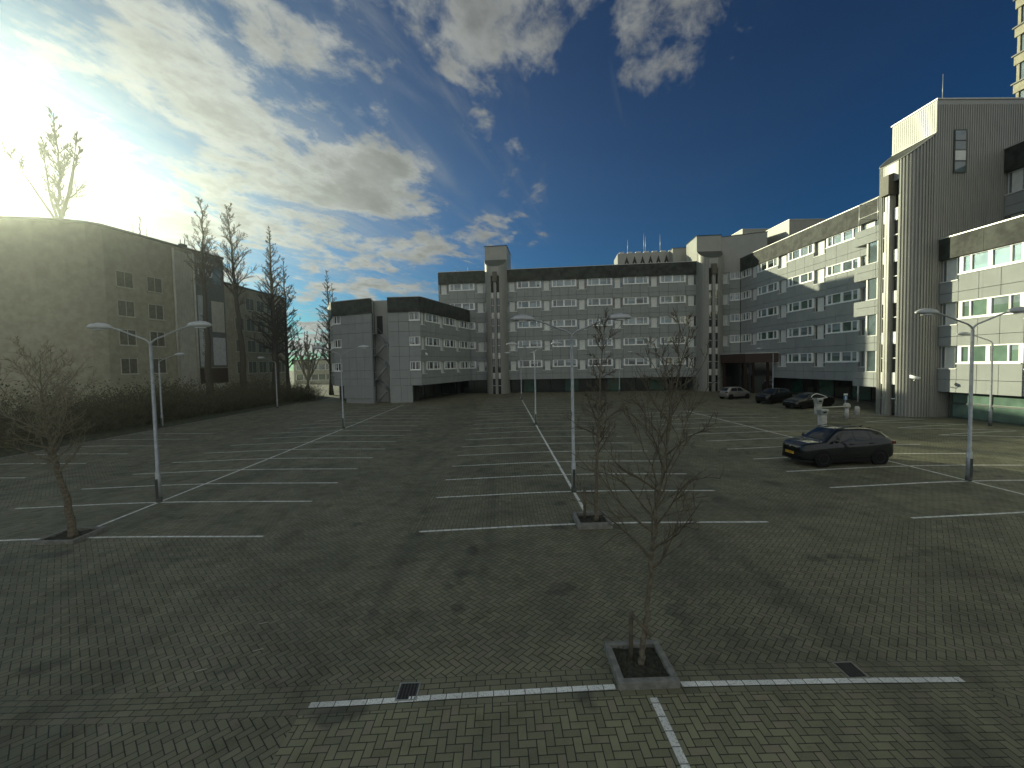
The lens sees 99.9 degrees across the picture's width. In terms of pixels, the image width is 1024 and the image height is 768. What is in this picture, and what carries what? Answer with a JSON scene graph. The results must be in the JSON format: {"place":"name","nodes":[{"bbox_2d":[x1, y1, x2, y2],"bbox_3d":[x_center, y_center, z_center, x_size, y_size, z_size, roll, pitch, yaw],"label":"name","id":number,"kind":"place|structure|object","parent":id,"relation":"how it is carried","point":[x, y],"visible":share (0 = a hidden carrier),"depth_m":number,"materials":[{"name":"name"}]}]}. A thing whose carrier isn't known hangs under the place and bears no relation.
{"place":"outdoors","nodes":[
{"label":"outdoors","id":0,"kind":"place"},
{"bbox_2d":[0,216,287,414],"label":"office building","id":1,"kind":"structure","parent":0,"point":[64,282],"depth_m":48.03,"materials":[{"name":"beige concrete"}]},
{"bbox_2d":[115,270,134,289],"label":"window","id":2,"kind":"structure","parent":1,"relation":"in","point":[123,279],"depth_m":49.29,"materials":[{"name":"grey glass"}]},
{"bbox_2d":[117,300,135,317],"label":"window","id":3,"kind":"structure","parent":1,"relation":"in","point":[124,308],"depth_m":49.40,"materials":[{"name":"grey glass"}]},
{"bbox_2d":[119,329,137,345],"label":"window","id":4,"kind":"structure","parent":1,"relation":"in","point":[125,339],"depth_m":49.55,"materials":[{"name":"grey glass"}]},
{"bbox_2d":[120,358,139,374],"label":"window","id":5,"kind":"structure","parent":1,"relation":"in","point":[129,366],"depth_m":49.71,"materials":[{"name":"grey glass"}]},
{"bbox_2d":[146,276,163,293],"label":"window","id":6,"kind":"structure","parent":1,"relation":"in","point":[154,285],"depth_m":52.59,"materials":[{"name":"grey glass"}]},
{"bbox_2d":[148,304,164,320],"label":"window","id":7,"kind":"structure","parent":1,"relation":"in","point":[155,312],"depth_m":52.70,"materials":[{"name":"grey glass"}]},
{"bbox_2d":[149,331,166,346],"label":"window","id":8,"kind":"structure","parent":1,"relation":"in","point":[160,342],"depth_m":52.89,"materials":[{"name":"grey glass"}]},
{"bbox_2d":[153,358,167,373],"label":"window","id":9,"kind":"structure","parent":1,"relation":"in","point":[163,366],"depth_m":53.23,"materials":[{"name":"grey glass"}]},
{"bbox_2d":[0,394,339,457],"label":"grass verge","id":10,"kind":"object","parent":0,"point":[4,452],"depth_m":34.97,"materials":[{"name":"green plant"}]},
{"bbox_2d":[1,106,88,217],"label":"poplar","id":11,"kind":"object","parent":10,"relation":"on","point":[61,170],"visible":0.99,"depth_m":52.76,"materials":[{"name":"brown plant"}]},
{"bbox_2d":[0,366,326,448],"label":"shrubbery","id":12,"kind":"object","parent":10,"relation":"on","point":[107,415],"visible":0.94,"depth_m":37.77,"materials":[{"name":"green plant"}]},
{"bbox_2d":[158,353,184,426],"bbox_3d":[-28.331,0.576,35.942,2.263,6.366,0.320,-1,2,-1],"label":"street lamp","id":13,"kind":"object","parent":10,"relation":"on","point":[177,354],"visible":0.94,"depth_m":35.88,"materials":[{"name":"metal"}]},
{"bbox_2d":[183,196,224,392],"bbox_3d":[-37.592,-9.538,51.692,4.650,25.435,4.080,-1,2,-1],"label":"poplar","id":14,"kind":"object","parent":10,"relation":"on","point":[207,365],"visible":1,"depth_m":51.70,"materials":[{"name":"brown plant"}]},
{"bbox_2d":[208,203,258,389],"bbox_3d":[-36.099,-10.171,55.869,5.446,26.257,5.454,1,3,43],"label":"poplar","id":15,"kind":"object","parent":10,"relation":"on","point":[236,282],"visible":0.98,"depth_m":55.58,"materials":[{"name":"brown plant"}]},
{"bbox_2d":[245,226,300,388],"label":"conical tree","id":16,"kind":"object","parent":10,"relation":"on","point":[273,328],"visible":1,"depth_m":65.02,"materials":[{"name":"brown plant"}]},
{"bbox_2d":[268,258,304,388],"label":"conical tree","id":17,"kind":"object","parent":10,"relation":"on","point":[286,353],"visible":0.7,"depth_m":68.80,"materials":[{"name":"brown plant"}]},
{"bbox_2d":[310,270,336,394],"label":"conical tree","id":18,"kind":"object","parent":10,"relation":"on","point":[327,354],"visible":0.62,"depth_m":74.38,"materials":[{"name":"brown plant"}]},
{"bbox_2d":[293,359,328,383],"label":"office building","id":19,"kind":"structure","parent":0,"point":[320,375],"depth_m":147.24,"materials":[{"name":"beige concrete"}]},
{"bbox_2d":[296,374,328,380],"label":"window","id":20,"kind":"structure","parent":19,"relation":"in","point":[315,376],"depth_m":147.29,"materials":[{"name":"grey glass"}]},
{"bbox_2d":[289,371,339,400],"bbox_3d":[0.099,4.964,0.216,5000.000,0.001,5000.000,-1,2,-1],"label":"ground","id":21,"kind":"structure","parent":0,"point":[326,387],"depth_m":117.05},
{"bbox_2d":[290,330,328,386],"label":"vase tree","id":22,"kind":"object","parent":21,"relation":"on","point":[308,361],"visible":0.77,"depth_m":99.57,"materials":[{"name":"brown plant"}]},
{"bbox_2d":[327,296,470,403],"bbox_3d":[-17.474,-4.677,65.900,21.598,14.220,19.181,-1,2,-1],"label":"office annex","id":23,"kind":"object","parent":21,"relation":"on","point":[399,337],"visible":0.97,"depth_m":58.51,"materials":[{"name":"grey concrete"}]},
{"bbox_2d":[426,361,441,369],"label":"window","id":24,"kind":"structure","parent":23,"relation":"in","point":[430,365],"depth_m":59.87,"materials":[{"name":"white glass"}]},
{"bbox_2d":[720,196,878,401],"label":"office wing","id":25,"kind":"structure","parent":21,"relation":"on","point":[809,291],"depth_m":53.17,"materials":[{"name":"grey concrete"}]},
{"bbox_2d":[756,330,778,340],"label":"window","id":26,"kind":"structure","parent":25,"relation":"in","point":[769,335],"depth_m":60.30,"materials":[{"name":"white glass"}]},
{"bbox_2d":[756,306,778,318],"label":"window","id":27,"kind":"structure","parent":25,"relation":"in","point":[771,311],"depth_m":60.19,"materials":[{"name":"white glass"}]},
{"bbox_2d":[756,281,778,295],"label":"window","id":28,"kind":"structure","parent":25,"relation":"in","point":[772,287],"depth_m":60.08,"materials":[{"name":"white glass"}]},
{"bbox_2d":[757,257,778,272],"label":"window","id":29,"kind":"structure","parent":25,"relation":"in","point":[772,263],"depth_m":59.95,"materials":[{"name":"white glass"}]},
{"bbox_2d":[786,353,813,362],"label":"window","id":30,"kind":"structure","parent":25,"relation":"in","point":[798,357],"depth_m":53.88,"materials":[{"name":"white glass"}]},
{"bbox_2d":[786,326,814,337],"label":"window","id":31,"kind":"structure","parent":25,"relation":"in","point":[808,330],"depth_m":53.76,"materials":[{"name":"white glass"}]},
{"bbox_2d":[786,298,814,312],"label":"window","id":32,"kind":"structure","parent":25,"relation":"in","point":[810,303],"depth_m":53.67,"materials":[{"name":"white glass"}]},
{"bbox_2d":[787,271,814,287],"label":"window","id":33,"kind":"structure","parent":25,"relation":"in","point":[810,276],"depth_m":53.55,"materials":[{"name":"white glass"}]},
{"bbox_2d":[787,243,815,262],"bbox_3d":[35.931,-16.281,53.535,0.270,1.200,4.724,-1,2,-2],"label":"window","id":34,"kind":"structure","parent":25,"relation":"in","point":[810,249],"depth_m":53.33,"materials":[{"name":"white glass"}]},
{"bbox_2d":[813,324,824,339],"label":"window","id":35,"kind":"structure","parent":25,"relation":"in","point":[819,329],"depth_m":50.86,"materials":[{"name":"grey glass"}]},
{"bbox_2d":[813,296,825,312],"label":"window","id":36,"kind":"structure","parent":25,"relation":"in","point":[820,302],"depth_m":50.64,"materials":[{"name":"grey glass"}]},
{"bbox_2d":[813,239,825,257],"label":"window","id":37,"kind":"structure","parent":25,"relation":"in","point":[820,246],"depth_m":50.36,"materials":[{"name":"white plastic"}]},
{"bbox_2d":[815,352,824,366],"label":"window","id":38,"kind":"structure","parent":25,"relation":"in","point":[819,357],"depth_m":50.84,"materials":[{"name":"grey glass"}]},
{"bbox_2d":[814,268,825,284],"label":"window","id":39,"kind":"structure","parent":25,"relation":"in","point":[820,275],"depth_m":50.53,"materials":[{"name":"white plastic"}]},
{"bbox_2d":[824,351,859,362],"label":"window","id":40,"kind":"structure","parent":25,"relation":"in","point":[847,356],"depth_m":47.45,"materials":[{"name":"white glass"}]},
{"bbox_2d":[824,320,860,334],"bbox_3d":[36.358,-6.233,47.430,0.270,1.200,4.724,-1,2,-2],"label":"window","id":41,"kind":"structure","parent":25,"relation":"in","point":[848,326],"depth_m":47.25,"materials":[{"name":"white glass"}]},
{"bbox_2d":[824,288,860,305],"bbox_3d":[36.293,-9.489,47.289,0.270,1.200,4.724,-1,2,-2],"label":"window","id":42,"kind":"structure","parent":25,"relation":"in","point":[852,295],"depth_m":47.06,"materials":[{"name":"white glass"}]},
{"bbox_2d":[825,257,861,277],"bbox_3d":[36.228,-12.745,47.147,0.270,1.200,4.724,-1,2,-2],"label":"window","id":43,"kind":"structure","parent":25,"relation":"in","point":[849,265],"depth_m":46.98,"materials":[{"name":"clear glass"}]},
{"bbox_2d":[825,225,861,248],"bbox_3d":[36.163,-16.002,47.005,0.270,1.200,4.724,-1,2,-2],"label":"window","id":44,"kind":"structure","parent":25,"relation":"in","point":[848,235],"depth_m":47.01,"materials":[{"name":"clear glass"}]},
{"bbox_2d":[865,351,876,371],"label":"window","id":45,"kind":"structure","parent":25,"relation":"in","point":[870,356],"depth_m":39.30,"materials":[{"name":"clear glass"}]},
{"bbox_2d":[865,314,876,335],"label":"window","id":46,"kind":"structure","parent":25,"relation":"in","point":[871,320],"depth_m":39.11,"materials":[{"name":"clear glass"}]},
{"bbox_2d":[866,277,877,300],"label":"window","id":47,"kind":"structure","parent":25,"relation":"in","point":[871,284],"depth_m":38.95,"materials":[{"name":"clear glass"}]},
{"bbox_2d":[866,240,877,264],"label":"window","id":48,"kind":"structure","parent":25,"relation":"in","point":[872,248],"depth_m":38.85,"materials":[{"name":"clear glass"}]},
{"bbox_2d":[876,85,1023,416],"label":"stair tower","id":49,"kind":"structure","parent":25,"relation":"attached to","point":[942,173],"depth_m":32.99,"materials":[{"name":"concrete"}]},
{"bbox_2d":[891,207,898,412],"bbox_3d":[30.637,-5.810,34.357,0.210,16.300,0.360,-1,2,-1],"label":"stair window","id":50,"kind":"structure","parent":49,"relation":"in","point":[895,252],"depth_m":34.36,"materials":[{"name":"white glass"}]},
{"bbox_2d":[953,129,966,172],"bbox_3d":[33.787,-17.552,32.404,0.950,3.200,0.090,-1,2,-1],"label":"window","id":51,"kind":"structure","parent":49,"relation":"in","point":[960,135],"depth_m":32.37,"materials":[{"name":"glass"}]},
{"bbox_2d":[1010,0,1023,96],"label":"high-rise building","id":52,"kind":"structure","parent":21,"relation":"on","point":[1018,84],"depth_m":51.48,"materials":[{"name":"beige concrete"}]},
{"bbox_2d":[0,0,1017,370],"label":"sky","id":53,"kind":"structure","parent":0,"point":[381,146],"materials":[{"name":"blue"}]},
{"bbox_2d":[0,390,1023,767],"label":"parking lot","id":54,"kind":"structure","parent":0,"point":[360,582],"depth_m":8.90,"materials":[{"name":"grey brick"}]},
{"bbox_2d":[32,526,107,544],"bbox_3d":[-12.574,4.375,12.275,1.100,0.289,1.050,-1,2,-1],"label":"planter","id":55,"kind":"object","parent":54,"relation":"on","point":[58,538],"visible":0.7,"depth_m":12.12,"materials":[{"name":"concrete"}]},
{"bbox_2d":[0,335,100,538],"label":"planter tree","id":56,"kind":"object","parent":55,"relation":"in","point":[72,530],"visible":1,"depth_m":12.06,"materials":[{"name":"brown plant"}]},
{"bbox_2d":[86,321,211,502],"bbox_3d":[-12.707,1.072,15.284,4.326,6.536,0.320,-1,2,-1],"label":"street lamp","id":57,"kind":"object","parent":54,"relation":"on","point":[194,324],"visible":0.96,"depth_m":15.20,"materials":[{"name":"metal"}]},
{"bbox_2d":[0,403,299,459],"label":"kerb","id":58,"kind":"structure","parent":54,"relation":"on","point":[8,457],"depth_m":32.33,"materials":[{"name":"concrete"}]},
{"bbox_2d":[312,345,368,428],"bbox_3d":[-13.102,0.303,33.163,4.326,6.536,0.320,-1,2,-3],"label":"street lamp","id":59,"kind":"object","parent":54,"relation":"on","point":[361,347],"visible":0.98,"depth_m":33.07,"materials":[{"name":"metal"}]},
{"bbox_2d":[395,682,420,700],"bbox_3d":[-1.509,4.497,6.257,0.310,0.062,0.350,-1,2,-1],"label":"drain grate","id":60,"kind":"object","parent":54,"relation":"on","point":[406,690],"visible":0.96,"depth_m":6.25,"materials":[{"name":"metal"}]},
{"bbox_2d":[0,397,1023,767],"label":"bay markings","id":61,"kind":"object","parent":54,"relation":"on","point":[674,743],"visible":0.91,"depth_m":6.32,"materials":[{"name":"white paint"}]},
{"bbox_2d":[506,341,561,424],"bbox_3d":[1.794,0.009,33.379,4.326,6.536,0.320,-1,2,0],"label":"street lamp","id":62,"kind":"object","parent":54,"relation":"on","point":[513,344],"visible":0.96,"depth_m":33.26,"materials":[{"name":"metal"}]},
{"bbox_2d":[511,313,630,492],"bbox_3d":[2.188,0.760,15.499,4.326,6.536,0.320,-1,2,-2],"label":"street lamp","id":63,"kind":"object","parent":54,"relation":"on","point":[614,317],"visible":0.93,"depth_m":15.40,"materials":[{"name":"metal"}]},
{"bbox_2d":[572,511,612,529],"bbox_3d":[2.339,4.052,12.591,0.980,0.314,1.000,-1,2,-1],"label":"planter","id":64,"kind":"object","parent":54,"relation":"on","point":[588,522],"visible":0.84,"depth_m":12.37,"materials":[{"name":"concrete"}]},
{"bbox_2d":[560,308,644,521],"bbox_3d":[2.593,0.914,12.298,2.094,6.233,2.229,0,3,33],"label":"planter tree","id":65,"kind":"object","parent":64,"relation":"in","point":[598,418],"visible":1,"depth_m":12.39,"materials":[{"name":"brown plant"}]},
{"bbox_2d":[604,640,679,690],"bbox_3d":[1.952,4.327,6.577,0.880,0.294,0.920,-1,2,-1],"label":"planter","id":66,"kind":"object","parent":54,"relation":"on","point":[658,671],"visible":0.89,"depth_m":6.47,"materials":[{"name":"concrete"}]},
{"bbox_2d":[629,609,652,660],"bbox_3d":[1.957,3.962,6.569,0.370,0.927,0.102,1,3,36],"label":"tree stake","id":67,"kind":"object","parent":66,"relation":"in","point":[632,616],"visible":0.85,"depth_m":6.63,"materials":[{"name":"wood"}]},
{"bbox_2d":[571,308,723,666],"bbox_3d":[1.994,1.571,6.609,2.256,5.449,1.850,0,3,24],"label":"planter tree","id":68,"kind":"object","parent":66,"relation":"in","point":[651,567],"visible":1,"depth_m":6.46,"materials":[{"name":"brown plant"}]},
{"bbox_2d":[718,386,749,399],"bbox_3d":[27.609,1.068,53.319,3.643,1.555,1.962,-2,3,-16],"label":"parked car","id":69,"kind":"object","parent":54,"relation":"on","point":[731,392],"visible":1,"depth_m":52.59,"materials":[{"name":"silver metal"}]},
{"bbox_2d":[755,388,792,403],"bbox_3d":[28.637,1.263,47.140,4.204,1.659,2.126,-2,3,-25],"label":"parked car","id":70,"kind":"object","parent":54,"relation":"on","point":[773,395],"visible":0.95,"depth_m":46.40,"materials":[{"name":"black paint"}]},
{"bbox_2d":[782,392,835,408],"bbox_3d":[28.758,1.573,41.750,4.776,1.502,2.188,-2,3,-14],"label":"parked car","id":71,"kind":"object","parent":54,"relation":"on","point":[803,400],"visible":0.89,"depth_m":41.09,"materials":[{"name":"black paint"}]},
{"bbox_2d":[816,409,828,425],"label":"ticket column","id":72,"kind":"structure","parent":54,"relation":"on","point":[822,414],"depth_m":30.39,"materials":[{"name":"white metal"}]},
{"bbox_2d":[781,424,895,467],"bbox_3d":[14.679,2.735,19.584,4.236,1.712,2.126,-1,2,-3],"label":"hatchback car","id":73,"kind":"object","parent":54,"relation":"on","point":[824,447],"visible":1,"depth_m":18.78,"materials":[{"name":"black paint"}]},
{"bbox_2d":[831,661,869,677],"bbox_3d":[5.086,4.323,6.466,0.310,0.062,0.350,-1,2,-1],"label":"drain grate","id":74,"kind":"object","parent":54,"relation":"on","point":[849,669],"visible":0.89,"depth_m":6.46,"materials":[{"name":"metal"}]},
{"bbox_2d":[915,306,1023,480],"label":"street lamp","id":75,"kind":"object","parent":54,"relation":"on","point":[969,452],"visible":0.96,"depth_m":15.85,"materials":[{"name":"metal"}]},
{"bbox_2d":[956,332,993,425],"bbox_3d":[30.777,-0.293,28.623,2.263,6.366,0.320,-1,3,6],"label":"street lamp","id":76,"kind":"object","parent":54,"relation":"on","point":[991,384],"visible":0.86,"depth_m":28.50,"materials":[{"name":"metal"}]},
{"bbox_2d":[937,140,1023,425],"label":"office wing","id":77,"kind":"structure","parent":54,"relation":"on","point":[983,273],"depth_m":30.11,"materials":[{"name":"white concrete"}]},
{"bbox_2d":[937,346,957,368],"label":"window","id":78,"kind":"structure","parent":77,"relation":"in","point":[948,353],"depth_m":32.44,"materials":[{"name":"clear glass"}]},
{"bbox_2d":[938,302,958,326],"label":"window","id":79,"kind":"structure","parent":77,"relation":"in","point":[951,309],"depth_m":32.30,"materials":[{"name":"grey glass"}]},
{"bbox_2d":[939,257,959,283],"bbox_3d":[32.769,-8.494,32.119,0.345,1.730,1.353,-1,2,-1],"label":"window","id":80,"kind":"structure","parent":77,"relation":"in","point":[951,267],"depth_m":32.16,"materials":[{"name":"grey glass"}]},
{"bbox_2d":[955,343,1023,363],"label":"window","id":81,"kind":"structure","parent":77,"relation":"in","point":[1013,353],"depth_m":29.34,"materials":[{"name":"white glass"}]},
{"bbox_2d":[958,292,1023,319],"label":"window","id":82,"kind":"structure","parent":77,"relation":"in","point":[994,305],"depth_m":29.55,"materials":[{"name":"white glass"}]},
{"bbox_2d":[958,241,1023,274],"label":"window","id":83,"kind":"structure","parent":77,"relation":"in","point":[1010,254],"depth_m":29.31,"materials":[{"name":"white glass"}]},
{"bbox_2d":[1004,167,1023,195],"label":"window","id":84,"kind":"structure","parent":77,"relation":"in","point":[1015,178],"depth_m":32.08,"materials":[{"name":"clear glass"}]},
{"bbox_2d":[438,236,740,392],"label":"office block","id":85,"kind":"structure","parent":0,"point":[647,291],"depth_m":70.34,"materials":[{"name":"grey concrete"}]},
{"bbox_2d":[449,283,474,290],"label":"window","id":86,"kind":"structure","parent":85,"relation":"in","point":[470,286],"depth_m":72.05,"materials":[{"name":"clear glass"}]},
{"bbox_2d":[484,245,510,393],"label":"stair tower","id":87,"kind":"structure","parent":85,"relation":"attached to","point":[497,261],"depth_m":70.20,"materials":[{"name":"concrete"}]},
{"bbox_2d":[491,293,495,392],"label":"stair window","id":88,"kind":"structure","parent":87,"relation":"in","point":[492,294],"depth_m":70.19,"materials":[{"name":"grey glass"}]},
{"bbox_2d":[497,292,500,392],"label":"stair window","id":89,"kind":"structure","parent":87,"relation":"in","point":[498,314],"depth_m":70.09,"materials":[{"name":"grey glass"}]},
{"bbox_2d":[517,281,540,288],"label":"window","id":90,"kind":"structure","parent":85,"relation":"in","point":[520,284],"depth_m":70.87,"materials":[{"name":"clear glass"}]},
{"bbox_2d":[517,320,541,327],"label":"window","id":91,"kind":"structure","parent":85,"relation":"in","point":[530,324],"depth_m":71.15,"materials":[{"name":"clear glass"}]},
{"bbox_2d":[517,300,541,308],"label":"window","id":92,"kind":"structure","parent":85,"relation":"in","point":[520,304],"depth_m":71.00,"materials":[{"name":"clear glass"}]},
{"bbox_2d":[518,340,541,347],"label":"window","id":93,"kind":"structure","parent":85,"relation":"in","point":[533,343],"depth_m":71.27,"materials":[{"name":"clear glass"}]},
{"bbox_2d":[518,360,542,367],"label":"window","id":94,"kind":"structure","parent":85,"relation":"in","point":[524,363],"depth_m":71.42,"materials":[{"name":"clear glass"}]},
{"bbox_2d":[551,279,575,286],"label":"window","id":95,"kind":"structure","parent":85,"relation":"in","point":[569,282],"depth_m":70.27,"materials":[{"name":"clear glass"}]},
{"bbox_2d":[552,319,576,326],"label":"window","id":96,"kind":"structure","parent":85,"relation":"in","point":[572,322],"depth_m":70.55,"materials":[{"name":"clear glass"}]},
{"bbox_2d":[552,299,576,306],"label":"window","id":97,"kind":"structure","parent":85,"relation":"in","point":[570,302],"depth_m":70.39,"materials":[{"name":"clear glass"}]},
{"bbox_2d":[553,359,577,366],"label":"window","id":98,"kind":"structure","parent":85,"relation":"in","point":[567,362],"depth_m":70.84,"materials":[{"name":"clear glass"}]},
{"bbox_2d":[587,298,611,305],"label":"window","id":99,"kind":"structure","parent":85,"relation":"in","point":[598,301],"depth_m":69.81,"materials":[{"name":"clear glass"}]},
{"bbox_2d":[587,278,611,285],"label":"window","id":100,"kind":"structure","parent":85,"relation":"in","point":[594,281],"depth_m":69.66,"materials":[{"name":"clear glass"}]},
{"bbox_2d":[623,358,648,365],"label":"window","id":101,"kind":"structure","parent":85,"relation":"in","point":[626,361],"depth_m":69.64,"materials":[{"name":"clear glass"}]},
{"bbox_2d":[623,337,648,345],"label":"window","id":102,"kind":"structure","parent":85,"relation":"in","point":[626,341],"depth_m":69.51,"materials":[{"name":"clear glass"}]},
{"bbox_2d":[623,317,648,324],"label":"window","id":103,"kind":"structure","parent":85,"relation":"in","point":[637,320],"depth_m":69.32,"materials":[{"name":"clear glass"}]},
{"bbox_2d":[623,297,648,304],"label":"window","id":104,"kind":"structure","parent":85,"relation":"in","point":[626,300],"depth_m":69.20,"materials":[{"name":"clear glass"}]},
{"bbox_2d":[623,276,648,284],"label":"window","id":105,"kind":"structure","parent":85,"relation":"in","point":[643,279],"depth_m":69.08,"materials":[{"name":"clear glass"}]},
{"bbox_2d":[659,295,685,303],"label":"window","id":106,"kind":"structure","parent":85,"relation":"in","point":[682,298],"depth_m":68.63,"materials":[{"name":"clear glass"}]},
{"bbox_2d":[659,275,685,282],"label":"window","id":107,"kind":"structure","parent":85,"relation":"in","point":[668,278],"depth_m":68.46,"materials":[{"name":"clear glass"}]},
{"bbox_2d":[660,316,685,323],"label":"window","id":108,"kind":"structure","parent":85,"relation":"in","point":[663,320],"depth_m":68.76,"materials":[{"name":"clear glass"}]},
{"bbox_2d":[686,234,722,390],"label":"stair tower","id":109,"kind":"structure","parent":85,"relation":"attached to","point":[705,252],"depth_m":66.52,"materials":[{"name":"concrete"}]},
{"bbox_2d":[709,284,710,389],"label":"stair window","id":110,"kind":"structure","parent":109,"relation":"in","point":[709,284],"depth_m":66.39,"materials":[{"name":"grey glass"}]},
{"bbox_2d":[715,284,717,389],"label":"stair window","id":111,"kind":"structure","parent":109,"relation":"in","point":[716,285],"depth_m":66.31,"materials":[{"name":"grey glass"}]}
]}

